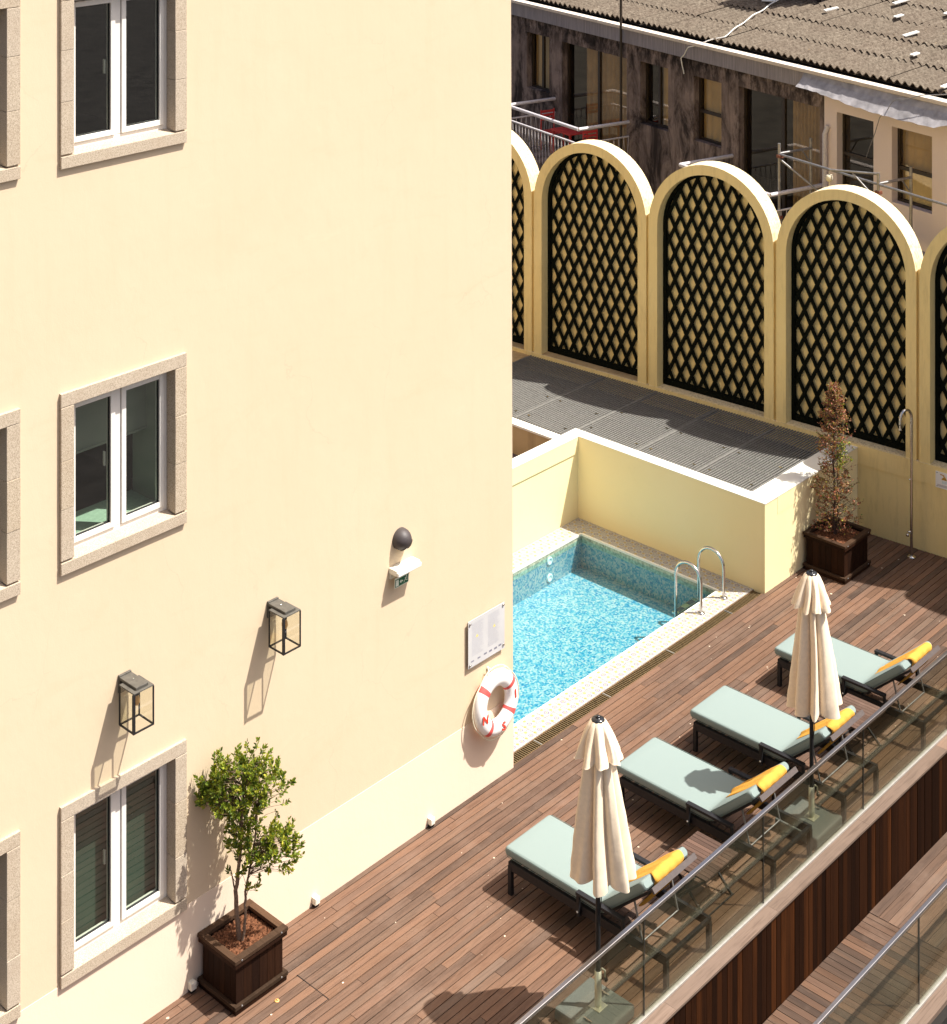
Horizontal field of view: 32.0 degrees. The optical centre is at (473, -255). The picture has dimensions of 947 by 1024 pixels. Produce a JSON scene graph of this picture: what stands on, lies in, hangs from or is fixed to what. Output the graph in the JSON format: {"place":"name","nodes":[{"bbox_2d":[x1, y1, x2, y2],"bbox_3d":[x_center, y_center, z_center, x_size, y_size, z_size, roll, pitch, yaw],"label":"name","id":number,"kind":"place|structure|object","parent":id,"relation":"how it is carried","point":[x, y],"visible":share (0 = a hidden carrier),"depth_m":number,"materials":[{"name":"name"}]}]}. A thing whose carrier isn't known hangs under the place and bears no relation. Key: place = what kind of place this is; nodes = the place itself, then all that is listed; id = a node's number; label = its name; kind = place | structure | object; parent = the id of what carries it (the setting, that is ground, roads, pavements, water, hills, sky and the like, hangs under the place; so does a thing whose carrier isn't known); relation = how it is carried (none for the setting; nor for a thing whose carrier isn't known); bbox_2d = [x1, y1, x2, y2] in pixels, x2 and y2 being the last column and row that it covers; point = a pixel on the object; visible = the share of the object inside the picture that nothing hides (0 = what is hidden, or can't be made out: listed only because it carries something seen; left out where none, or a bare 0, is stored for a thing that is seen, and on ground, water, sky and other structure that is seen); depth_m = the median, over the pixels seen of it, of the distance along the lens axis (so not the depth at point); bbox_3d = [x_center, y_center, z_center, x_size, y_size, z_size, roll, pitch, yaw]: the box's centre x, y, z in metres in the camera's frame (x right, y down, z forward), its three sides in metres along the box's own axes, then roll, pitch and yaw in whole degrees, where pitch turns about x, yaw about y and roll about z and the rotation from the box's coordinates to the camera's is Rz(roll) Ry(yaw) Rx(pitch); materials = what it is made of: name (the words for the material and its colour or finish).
{"place":"outdoors","nodes":[
{"label":"outdoors","id":0,"kind":"place"},
{"bbox_2d":[143,534,946,1023],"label":"pool deck","id":1,"kind":"structure","parent":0,"point":[465,938],"depth_m":16.15,"materials":[{"name":"brown wood"}]},
{"bbox_2d":[197,899,287,1015],"bbox_3d":[-2.051,10.761,14.670,0.539,0.471,0.600,0,0,43],"label":"planter box","id":2,"kind":"object","parent":1,"relation":"on","point":[236,977],"visible":0.95,"depth_m":14.55,"materials":[{"name":"brown wood"}]},
{"bbox_2d":[193,737,305,940],"bbox_3d":[-1.986,9.698,14.624,0.978,1.809,0.533,0,0,7],"label":"potted tree","id":3,"kind":"object","parent":2,"relation":"on","point":[231,806],"visible":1,"depth_m":14.61,"materials":[{"name":"green plant"}]},
{"bbox_2d":[0,0,513,1023],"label":"hotel building","id":4,"kind":"structure","parent":1,"relation":"on","point":[254,306],"depth_m":15.03,"materials":[{"name":"beige paint"}]},
{"bbox_2d":[0,0,20,182],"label":"window","id":5,"kind":"structure","parent":4,"relation":"in","point":[9,9],"depth_m":13.25,"materials":[{"name":"beige stone"}]},
{"bbox_2d":[0,408,20,602],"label":"window","id":6,"kind":"structure","parent":4,"relation":"in","point":[10,480],"depth_m":13.25,"materials":[{"name":"beige stone"}]},
{"bbox_2d":[0,829,20,1023],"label":"window","id":7,"kind":"structure","parent":4,"relation":"in","point":[10,848],"depth_m":13.25,"materials":[{"name":"beige stone"}]},
{"bbox_2d":[59,0,186,169],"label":"window","id":8,"kind":"structure","parent":4,"relation":"in","point":[123,63],"depth_m":14.46,"materials":[{"name":"beige stone"}]},
{"bbox_2d":[59,352,186,575],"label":"window","id":9,"kind":"structure","parent":4,"relation":"in","point":[123,436],"depth_m":14.35,"materials":[{"name":"beige stone"}]},
{"bbox_2d":[59,738,186,989],"bbox_3d":[-3.045,9.494,14.133,0.242,1.496,1.285,0,0,43],"label":"window","id":10,"kind":"structure","parent":4,"relation":"in","point":[123,840],"depth_m":14.15,"materials":[{"name":"beige stone"}]},
{"bbox_2d":[118,670,153,735],"bbox_3d":[-2.876,8.089,13.971,0.290,0.378,0.216,0,0,43],"label":"wall lantern","id":11,"kind":"object","parent":4,"relation":"attached to","point":[132,683],"depth_m":13.94,"materials":[{"name":"brown metal"}]},
{"bbox_2d":[188,979,196,993],"bbox_3d":[-2.482,10.950,14.563,0.058,0.089,0.060,0,0,43],"label":"wall spotlight","id":12,"kind":"object","parent":4,"relation":"attached to","point":[192,985],"depth_m":14.55,"materials":[{"name":"white plastic"}]},
{"bbox_2d":[267,597,300,655],"bbox_3d":[-1.761,8.089,15.181,0.290,0.378,0.216,0,0,43],"label":"wall lantern","id":13,"kind":"object","parent":4,"relation":"attached to","point":[277,606],"depth_m":15.15,"materials":[{"name":"brown metal"}]},
{"bbox_2d":[312,894,319,907],"bbox_3d":[-1.492,10.950,15.637,0.058,0.089,0.060,0,0,43],"label":"wall spotlight","id":14,"kind":"object","parent":4,"relation":"attached to","point":[315,900],"depth_m":15.62,"materials":[{"name":"white plastic"}]},
{"bbox_2d":[392,527,412,550],"bbox_3d":[-0.688,7.928,16.463,0.132,0.216,0.215,0,0,43],"label":"bulkhead lamp","id":15,"kind":"object","parent":4,"relation":"attached to","point":[402,539],"visible":1,"depth_m":16.42,"materials":[{"name":"grey metal"}]},
{"bbox_2d":[389,556,420,587],"bbox_3d":[-0.680,8.258,16.466,0.140,0.187,0.330,0,0,43],"label":"emergency light","id":16,"kind":"object","parent":4,"relation":"attached to","point":[400,571],"visible":1,"depth_m":16.42,"materials":[{"name":"white plastic"}]},
{"bbox_2d":[427,815,434,827],"bbox_3d":[-0.429,10.950,16.792,0.058,0.089,0.060,0,0,43],"label":"wall spotlight","id":17,"kind":"object","parent":4,"relation":"attached to","point":[431,821],"depth_m":16.78,"materials":[{"name":"white plastic"}]},
{"bbox_2d":[467,602,504,668],"bbox_3d":[0.131,9.385,17.418,0.043,0.490,0.570,0,0,43],"label":"notice board","id":18,"kind":"object","parent":4,"relation":"attached to","point":[486,635],"visible":1,"depth_m":17.41,"materials":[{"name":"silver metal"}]},
{"bbox_3d":[0.168,9.776,17.452,0.051,0.066,0.042,0,0,43],"label":"rope hook","id":19,"kind":"object","parent":4,"relation":"attached to","visible":0},
{"bbox_2d":[472,664,518,740],"bbox_3d":[0.237,10.093,17.423,0.132,0.755,0.741,-5,-4,43],"label":"lifebuoy","id":20,"kind":"object","parent":19,"relation":"hanging from","point":[485,724],"visible":1,"depth_m":17.36,"materials":[{"name":"white plastic"}]},
{"bbox_2d":[166,559,937,1018],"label":"fallen petals","id":21,"kind":"object","parent":1,"relation":"on","point":[632,799],"visible":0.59,"depth_m":16.19,"materials":[{"name":"plant"}]},
{"bbox_2d":[555,968,633,1023],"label":"slab stand","id":22,"kind":"object","parent":1,"relation":"on","point":[590,1000],"visible":1,"depth_m":14.22,"materials":[{"name":"grey concrete"}]},
{"bbox_2d":[570,714,636,971],"bbox_3d":[1.114,9.595,14.270,0.563,2.450,0.553,0,0,-22],"label":"parasol","id":23,"kind":"object","parent":22,"relation":"on","point":[602,857],"visible":1,"depth_m":14.13,"materials":[{"name":"beige fabric"}]},
{"bbox_2d":[505,815,711,992],"bbox_3d":[1.232,10.582,15.453,1.925,0.837,0.802,0,0,43],"label":"sun lounger","id":24,"kind":"object","parent":1,"relation":"on","point":[542,848],"visible":0.71,"depth_m":15.32,"materials":[{"name":"fabric"}]},
{"bbox_2d":[628,850,683,905],"bbox_3d":[1.597,10.347,15.154,0.570,0.438,0.480,0,0,43],"label":"towel","id":25,"kind":"object","parent":24,"relation":"on","point":[661,868],"visible":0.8,"depth_m":15.00,"materials":[{"name":"yellow fabric"}]},
{"bbox_2d":[513,518,752,751],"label":"swimming pool","id":26,"kind":"structure","parent":1,"relation":"in","point":[593,609],"depth_m":21.69,"materials":[{"name":"tile"}]},
{"bbox_2d":[512,428,857,593],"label":"pool surround wall","id":27,"kind":"structure","parent":26,"relation":"on","point":[756,539],"depth_m":22.52,"materials":[{"name":"yellow paint"}]},
{"bbox_2d":[512,350,833,491],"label":"grating platform","id":28,"kind":"structure","parent":27,"relation":"on","point":[547,406],"depth_m":23.98,"materials":[{"name":"silver metal"}]},
{"bbox_2d":[672,546,727,617],"bbox_3d":[2.904,10.903,21.254,0.515,0.994,0.610,0,0,43],"label":"pool ladder","id":29,"kind":"object","parent":26,"relation":"attached to","point":[685,606],"visible":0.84,"depth_m":21.27,"materials":[{"name":"silver metal"}]},
{"bbox_2d":[514,590,762,764],"bbox_3d":[2.035,11.059,19.655,0.148,0.123,4.910,0,0,43],"label":"pool drain","id":30,"kind":"object","parent":1,"relation":"in","point":[540,740],"visible":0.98,"depth_m":19.46,"materials":[{"name":"metal"}]},
{"bbox_2d":[674,831,737,915],"bbox_3d":[2.179,10.803,15.761,0.470,0.410,0.536,0,0,43],"label":"side table","id":31,"kind":"object","parent":1,"relation":"on","point":[701,846],"visible":0.74,"depth_m":15.75,"materials":[{"name":"brown wood"}]},
{"bbox_2d":[616,737,811,891],"bbox_3d":[2.411,10.582,16.732,1.925,0.837,0.802,0,0,43],"label":"sun lounger","id":32,"kind":"object","parent":1,"relation":"on","point":[691,785],"visible":0.91,"depth_m":16.70,"materials":[{"name":"fabric"}]},
{"bbox_2d":[726,765,786,813],"bbox_3d":[2.773,10.347,16.430,0.570,0.437,0.478,0,0,43],"label":"towel","id":33,"kind":"object","parent":32,"relation":"on","point":[766,780],"visible":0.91,"depth_m":16.29,"materials":[{"name":"yellow fabric"}]},
{"bbox_2d":[511,130,946,557],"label":"arcade wall","id":34,"kind":"structure","parent":1,"relation":"on","point":[716,284],"depth_m":24.44,"materials":[{"name":"yellow paint"}]},
{"bbox_2d":[936,471,946,489],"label":"shower sign","id":35,"kind":"object","parent":34,"relation":"attached to","point":[941,480],"visible":1,"depth_m":22.38,"materials":[{"name":"white plastic"}]},
{"bbox_2d":[515,650,946,1023],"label":"glass balustrade","id":36,"kind":"object","parent":1,"relation":"on","point":[589,963],"visible":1,"depth_m":15.49,"materials":[{"name":"metal"}]},
{"bbox_2d":[690,685,878,825],"bbox_3d":[3.305,10.582,17.703,1.925,0.837,0.802,0,0,43],"label":"sun lounger","id":37,"kind":"object","parent":1,"relation":"on","point":[763,729],"visible":0.89,"depth_m":17.70,"materials":[{"name":"fabric"}]},
{"bbox_2d":[797,708,854,753],"bbox_3d":[3.666,10.347,17.399,0.570,0.437,0.476,0,0,43],"label":"towel","id":38,"kind":"object","parent":37,"relation":"on","point":[846,715],"visible":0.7,"depth_m":17.24,"materials":[{"name":"yellow fabric"}]},
{"bbox_2d":[775,784,841,848],"bbox_3d":[3.405,10.777,16.768,0.495,0.446,0.500,0,0,43],"label":"slab stand","id":39,"kind":"object","parent":1,"relation":"on","point":[825,823],"visible":0.91,"depth_m":16.73,"materials":[{"name":"grey concrete"}]},
{"bbox_2d":[786,569,842,787],"bbox_3d":[3.466,9.595,16.773,0.569,2.450,0.530,0,0,43],"label":"parasol","id":40,"kind":"object","parent":39,"relation":"on","point":[813,692],"visible":1,"depth_m":16.64,"materials":[{"name":"beige fabric"}]},
{"bbox_2d":[803,514,870,583],"bbox_3d":[4.864,10.748,22.086,0.646,0.496,0.680,0,0,43],"label":"planter box","id":41,"kind":"object","parent":1,"relation":"on","point":[840,557],"visible":0.94,"depth_m":21.91,"materials":[{"name":"brown wood"}]},
{"bbox_2d":[809,381,862,534],"bbox_3d":[4.859,9.537,22.082,0.717,2.046,0.704,0,0,43],"label":"potted tree","id":42,"kind":"object","parent":41,"relation":"on","point":[836,448],"visible":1,"depth_m":22.08,"materials":[{"name":"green plant"}]},
{"bbox_2d":[833,693,885,758],"bbox_3d":[4.177,10.803,18.108,0.470,0.410,0.536,0,0,43],"label":"side table","id":43,"kind":"object","parent":1,"relation":"on","point":[866,707],"visible":0.43,"depth_m":18.18,"materials":[{"name":"brown wood"}]},
{"bbox_2d":[774,633,946,750],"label":"sun lounger","id":44,"kind":"object","parent":1,"relation":"on","point":[857,668],"visible":0.74,"depth_m":18.72,"materials":[{"name":"fabric"}]},
{"bbox_2d":[875,642,931,684],"bbox_3d":[4.826,10.348,18.655,0.566,0.438,0.484,0,0,43],"label":"towel","id":45,"kind":"object","parent":44,"relation":"on","point":[916,654],"visible":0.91,"depth_m":18.51,"materials":[{"name":"yellow fabric"}]},
{"bbox_2d":[898,408,915,558],"bbox_3d":[5.864,9.985,22.356,0.284,2.030,0.118,0,0,-20],"label":"outdoor shower","id":46,"kind":"object","parent":1,"relation":"on","point":[911,555],"visible":1,"depth_m":22.37,"materials":[{"name":"silver metal"}]},
{"bbox_2d":[762,832,946,1023],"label":"deck","id":47,"kind":"structure","parent":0,"point":[884,990],"depth_m":16.13,"materials":[{"name":"brown wood"}]},
{"bbox_2d":[641,735,946,1023],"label":"parapet","id":48,"kind":"structure","parent":47,"relation":"on","point":[761,966],"depth_m":16.11,"materials":[{"name":"brown wood"}]},
{"bbox_2d":[813,879,946,1023],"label":"glass balustrade","id":49,"kind":"object","parent":47,"relation":"on","point":[861,975],"visible":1,"depth_m":15.39,"materials":[{"name":"metal"}]},
{"bbox_2d":[908,978,946,1023],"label":"parapet","id":50,"kind":"structure","parent":47,"relation":"attached to","point":[932,1008],"depth_m":15.54,"materials":[{"name":"beige stone"}]},
{"label":"ground","id":51,"kind":"structure","parent":0,"visible":0},
{"bbox_2d":[511,0,946,251],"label":"apartment building","id":52,"kind":"structure","parent":51,"relation":"on","point":[833,79],"depth_m":32.41,"materials":[{"name":"brown concrete"}]},
{"bbox_2d":[532,33,548,90],"bbox_3d":[1.624,7.117,37.194,0.145,1.254,0.895,0,0,-32],"label":"window","id":53,"kind":"structure","parent":52,"relation":"in","point":[542,41],"depth_m":37.44,"materials":[{"name":"brown wood"}]},
{"bbox_2d":[540,108,563,149],"bbox_3d":[1.713,8.360,35.813,0.362,0.880,0.401,0,0,-32],"label":"red folding chair","id":54,"kind":"object","parent":52,"relation":"on","point":[552,117],"visible":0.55,"depth_m":35.88,"materials":[{"name":"red metal"}]},
{"bbox_2d":[550,126,587,152],"bbox_3d":[2.067,8.500,35.202,0.550,0.600,0.710,0,0,-32],"label":"red garden table","id":55,"kind":"object","parent":52,"relation":"on","point":[569,132],"visible":0.52,"depth_m":35.17,"materials":[{"name":"red metal"}]},
{"bbox_2d":[583,129,597,139],"bbox_3d":[2.320,8.390,34.422,0.372,0.820,0.401,0,0,-32],"label":"red folding chair","id":56,"kind":"object","parent":52,"relation":"on","point":[591,135],"visible":0.26,"depth_m":34.27,"materials":[{"name":"red metal"}]},
{"bbox_2d":[567,43,626,152],"bbox_3d":[2.765,7.653,35.421,0.188,2.295,2.324,0,0,-32],"label":"window","id":57,"kind":"structure","parent":52,"relation":"in","point":[603,69],"depth_m":35.36,"materials":[{"name":"brown wood"}]},
{"bbox_2d":[620,0,621,149],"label":"aerial mast","id":58,"kind":"object","parent":52,"relation":"attached to","point":[621,72],"depth_m":34.17,"materials":[{"name":"brown metal"}]},
{"bbox_2d":[646,63,667,128],"bbox_3d":[3.848,7.120,33.651,0.145,1.270,0.906,0,0,-32],"label":"window","id":59,"kind":"structure","parent":52,"relation":"in","point":[660,69],"depth_m":33.64,"materials":[{"name":"brown wood"}]},
{"bbox_2d":[699,77,720,144],"bbox_3d":[4.731,7.125,32.243,0.145,1.260,0.831,0,0,-32],"label":"window","id":60,"kind":"structure","parent":52,"relation":"in","point":[712,89],"depth_m":32.46,"materials":[{"name":"brown wood"}]},
{"bbox_2d":[680,0,778,73],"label":"cable","id":61,"kind":"object","parent":52,"relation":"attached to","point":[728,33],"visible":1,"depth_m":32.68,"materials":[{"name":"white plastic"}]},
{"bbox_2d":[744,88,819,220],"bbox_3d":[5.810,7.635,30.563,0.188,2.330,2.172,0,0,-32],"label":"window","id":62,"kind":"structure","parent":52,"relation":"in","point":[806,117],"depth_m":30.32,"materials":[{"name":"brown wood"}]},
{"bbox_2d":[843,114,872,184],"bbox_3d":[6.791,7.135,28.873,0.053,1.330,0.880,0,0,-32],"label":"window","id":63,"kind":"structure","parent":52,"relation":"in","point":[845,152],"depth_m":29.19,"materials":[{"name":"brown wood"}]},
{"bbox_2d":[866,94,946,156],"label":"cable","id":64,"kind":"object","parent":52,"relation":"attached to","point":[890,105],"visible":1,"depth_m":27.55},
{"bbox_2d":[898,128,931,210],"bbox_3d":[7.525,7.110,27.791,0.145,1.280,0.892,0,0,-32],"label":"window","id":65,"kind":"structure","parent":52,"relation":"in","point":[917,148],"depth_m":27.91,"materials":[{"name":"brown wood"}]},
{"bbox_2d":[776,138,946,256],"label":"scaffold","id":66,"kind":"object","parent":51,"relation":"on","point":[829,176],"visible":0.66,"depth_m":27.29,"materials":[{"name":"metal"}]}
]}

